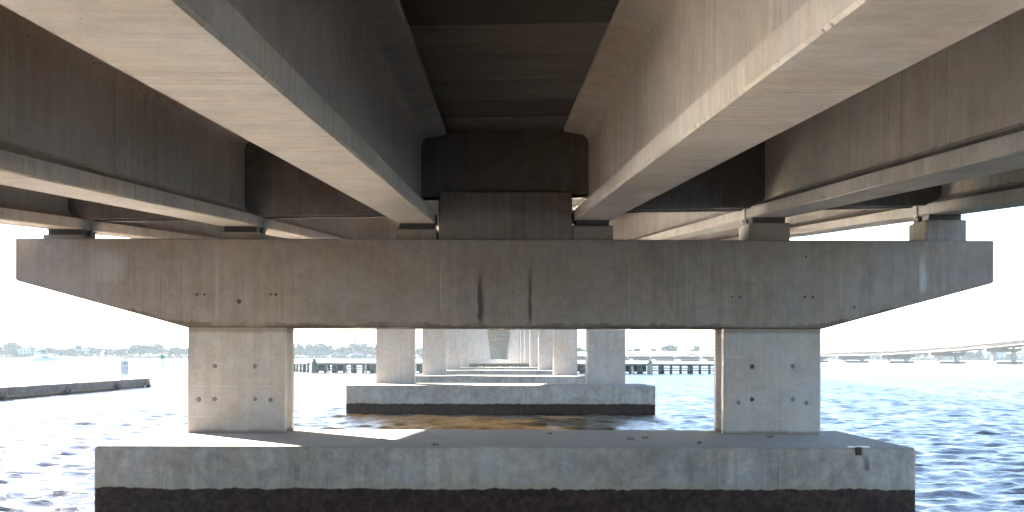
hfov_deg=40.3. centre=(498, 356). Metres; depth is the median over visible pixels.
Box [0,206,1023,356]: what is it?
sky
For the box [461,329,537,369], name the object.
concrete pier
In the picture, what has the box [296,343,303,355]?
shore tree
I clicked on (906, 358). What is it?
concrete pier
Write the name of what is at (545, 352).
concrete pier
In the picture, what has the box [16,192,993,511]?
concrete pier
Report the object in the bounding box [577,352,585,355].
bridge span
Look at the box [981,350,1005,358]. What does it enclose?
house
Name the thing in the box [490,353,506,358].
bridge abutment
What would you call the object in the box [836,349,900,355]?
bridge span
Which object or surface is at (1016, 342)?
bridge span
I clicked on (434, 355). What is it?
concrete pier
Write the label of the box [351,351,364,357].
house
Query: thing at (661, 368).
fender wing
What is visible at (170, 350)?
shore tree
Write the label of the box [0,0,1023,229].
bridge span
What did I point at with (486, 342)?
concrete pier
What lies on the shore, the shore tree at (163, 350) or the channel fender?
the shore tree at (163, 350)
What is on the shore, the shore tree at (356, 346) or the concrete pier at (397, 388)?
the shore tree at (356, 346)
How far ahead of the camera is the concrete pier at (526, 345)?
254.80 m
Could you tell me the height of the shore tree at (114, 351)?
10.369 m
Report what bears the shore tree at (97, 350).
on the shore
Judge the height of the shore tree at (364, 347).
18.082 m
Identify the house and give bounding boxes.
[8,347,42,356]
[72,347,90,356]
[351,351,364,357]
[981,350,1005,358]
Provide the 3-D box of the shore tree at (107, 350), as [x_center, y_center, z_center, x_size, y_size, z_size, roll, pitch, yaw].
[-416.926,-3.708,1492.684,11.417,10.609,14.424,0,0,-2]
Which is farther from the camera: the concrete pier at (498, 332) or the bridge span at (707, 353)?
the bridge span at (707, 353)
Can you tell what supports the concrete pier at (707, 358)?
in the water
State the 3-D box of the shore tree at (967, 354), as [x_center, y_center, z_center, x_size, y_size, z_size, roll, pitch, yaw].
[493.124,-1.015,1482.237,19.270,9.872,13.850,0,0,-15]
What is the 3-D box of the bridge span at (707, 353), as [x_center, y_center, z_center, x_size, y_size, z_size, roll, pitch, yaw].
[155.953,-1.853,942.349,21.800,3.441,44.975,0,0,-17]
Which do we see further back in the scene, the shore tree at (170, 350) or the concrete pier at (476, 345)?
the shore tree at (170, 350)
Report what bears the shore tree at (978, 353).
on the shore
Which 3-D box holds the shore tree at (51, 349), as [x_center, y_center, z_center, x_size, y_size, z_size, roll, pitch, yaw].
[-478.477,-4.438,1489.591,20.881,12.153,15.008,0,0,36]
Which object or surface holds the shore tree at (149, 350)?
on the shore
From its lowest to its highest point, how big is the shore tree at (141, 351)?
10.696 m
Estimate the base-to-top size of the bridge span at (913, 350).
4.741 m
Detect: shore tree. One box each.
[3,342,15,353]
[7,341,18,353]
[43,347,57,354]
[59,348,75,354]
[92,347,101,356]
[104,348,112,354]
[109,348,124,355]
[116,348,127,355]
[128,344,140,354]
[132,344,147,354]
[136,349,145,354]
[142,346,153,354]
[151,344,160,354]
[157,344,167,354]
[168,347,176,356]
[172,346,181,354]
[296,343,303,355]
[304,344,313,355]
[313,345,325,355]
[326,348,334,354]
[336,346,344,354]
[343,345,353,354]
[350,344,360,352]
[360,342,371,355]
[660,344,678,350]
[693,345,699,350]
[958,351,970,357]
[972,350,981,358]
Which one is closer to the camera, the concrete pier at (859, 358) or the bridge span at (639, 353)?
the concrete pier at (859, 358)
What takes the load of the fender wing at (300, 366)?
in the water
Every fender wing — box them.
[294,362,310,371]
[653,364,713,372]
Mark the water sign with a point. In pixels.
(124, 367)
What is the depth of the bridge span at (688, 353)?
984.61 m
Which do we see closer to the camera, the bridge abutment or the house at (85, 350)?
the bridge abutment
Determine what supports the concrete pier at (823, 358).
in the water
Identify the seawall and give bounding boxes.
[0,378,151,399]
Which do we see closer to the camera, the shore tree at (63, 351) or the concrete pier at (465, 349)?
the concrete pier at (465, 349)
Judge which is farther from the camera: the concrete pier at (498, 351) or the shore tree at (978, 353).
the shore tree at (978, 353)
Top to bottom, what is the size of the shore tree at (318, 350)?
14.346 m
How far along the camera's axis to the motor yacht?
639.65 m
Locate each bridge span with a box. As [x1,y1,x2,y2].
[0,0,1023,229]
[88,195,919,239]
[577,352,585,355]
[627,351,675,355]
[649,351,700,355]
[674,351,713,355]
[700,352,713,355]
[821,350,837,355]
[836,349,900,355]
[879,346,961,354]
[928,341,1017,351]
[984,337,1023,347]
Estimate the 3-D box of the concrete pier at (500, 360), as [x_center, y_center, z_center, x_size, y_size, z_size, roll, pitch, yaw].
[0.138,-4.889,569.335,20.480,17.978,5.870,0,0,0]
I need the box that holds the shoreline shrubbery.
[0,353,1022,358]
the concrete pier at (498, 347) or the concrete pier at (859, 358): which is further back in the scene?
the concrete pier at (859, 358)
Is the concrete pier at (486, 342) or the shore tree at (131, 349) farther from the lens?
the shore tree at (131, 349)
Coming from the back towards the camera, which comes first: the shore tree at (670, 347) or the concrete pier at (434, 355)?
the shore tree at (670, 347)
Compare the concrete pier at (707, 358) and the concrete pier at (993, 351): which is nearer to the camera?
the concrete pier at (993, 351)
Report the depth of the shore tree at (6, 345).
1479.76 m
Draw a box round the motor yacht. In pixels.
[29,349,59,360]
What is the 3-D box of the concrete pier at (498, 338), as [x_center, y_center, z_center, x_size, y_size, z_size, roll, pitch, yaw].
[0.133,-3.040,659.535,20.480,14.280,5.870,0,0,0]
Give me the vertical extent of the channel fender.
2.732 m
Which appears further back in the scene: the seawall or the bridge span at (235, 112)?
the seawall
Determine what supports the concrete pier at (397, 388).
in the water
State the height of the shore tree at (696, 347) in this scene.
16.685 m
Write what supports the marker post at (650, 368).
in the water
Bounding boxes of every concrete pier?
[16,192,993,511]
[346,329,654,414]
[416,329,585,383]
[447,329,552,374]
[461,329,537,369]
[469,329,529,366]
[474,329,523,362]
[478,329,519,362]
[480,329,516,362]
[482,329,514,361]
[484,329,513,361]
[485,329,511,360]
[486,329,510,360]
[487,329,509,359]
[488,336,508,359]
[489,341,507,359]
[489,345,507,359]
[490,350,506,355]
[627,356,650,359]
[650,356,673,360]
[674,356,700,360]
[701,356,713,360]
[821,356,828,361]
[836,356,868,361]
[880,354,914,362]
[929,352,965,362]
[984,347,1022,363]
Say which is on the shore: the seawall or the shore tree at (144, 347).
the shore tree at (144, 347)
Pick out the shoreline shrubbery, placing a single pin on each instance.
(310, 356)
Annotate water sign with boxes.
[119,360,127,379]
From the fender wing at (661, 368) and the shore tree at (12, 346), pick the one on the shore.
the shore tree at (12, 346)
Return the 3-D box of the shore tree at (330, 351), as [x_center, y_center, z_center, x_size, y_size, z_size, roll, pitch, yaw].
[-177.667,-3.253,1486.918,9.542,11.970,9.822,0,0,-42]
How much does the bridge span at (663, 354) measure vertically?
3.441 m
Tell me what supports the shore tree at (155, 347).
on the shore
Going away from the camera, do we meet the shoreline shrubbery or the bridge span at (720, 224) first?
the bridge span at (720, 224)
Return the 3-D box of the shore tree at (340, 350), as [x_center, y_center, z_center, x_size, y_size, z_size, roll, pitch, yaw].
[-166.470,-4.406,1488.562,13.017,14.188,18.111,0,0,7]
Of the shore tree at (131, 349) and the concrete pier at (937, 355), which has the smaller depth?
the concrete pier at (937, 355)
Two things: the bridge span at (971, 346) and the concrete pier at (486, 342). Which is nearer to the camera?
the concrete pier at (486, 342)
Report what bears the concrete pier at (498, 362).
in the water
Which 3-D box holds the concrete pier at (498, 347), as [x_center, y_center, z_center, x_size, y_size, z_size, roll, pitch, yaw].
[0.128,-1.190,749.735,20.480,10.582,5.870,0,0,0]
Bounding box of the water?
[0,358,1023,511]
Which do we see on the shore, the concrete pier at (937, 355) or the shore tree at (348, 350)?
the shore tree at (348, 350)
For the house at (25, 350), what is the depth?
1481.39 m
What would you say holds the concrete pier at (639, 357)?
in the water
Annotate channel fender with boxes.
[316,363,652,372]
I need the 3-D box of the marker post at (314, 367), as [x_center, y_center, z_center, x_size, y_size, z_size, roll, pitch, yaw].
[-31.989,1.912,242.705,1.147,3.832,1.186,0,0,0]
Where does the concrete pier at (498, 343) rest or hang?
in the water
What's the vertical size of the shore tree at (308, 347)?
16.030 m
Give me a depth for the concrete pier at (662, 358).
1047.85 m
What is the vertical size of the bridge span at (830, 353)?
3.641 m
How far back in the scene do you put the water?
66.12 m
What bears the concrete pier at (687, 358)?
in the water
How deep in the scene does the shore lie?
1461.50 m
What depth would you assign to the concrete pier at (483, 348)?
435.20 m
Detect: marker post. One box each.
[311,356,316,371]
[647,360,652,372]
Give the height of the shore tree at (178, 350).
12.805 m
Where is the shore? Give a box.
[0,355,1023,359]
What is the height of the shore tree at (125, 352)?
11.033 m
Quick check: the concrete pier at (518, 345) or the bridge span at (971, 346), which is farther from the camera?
the bridge span at (971, 346)

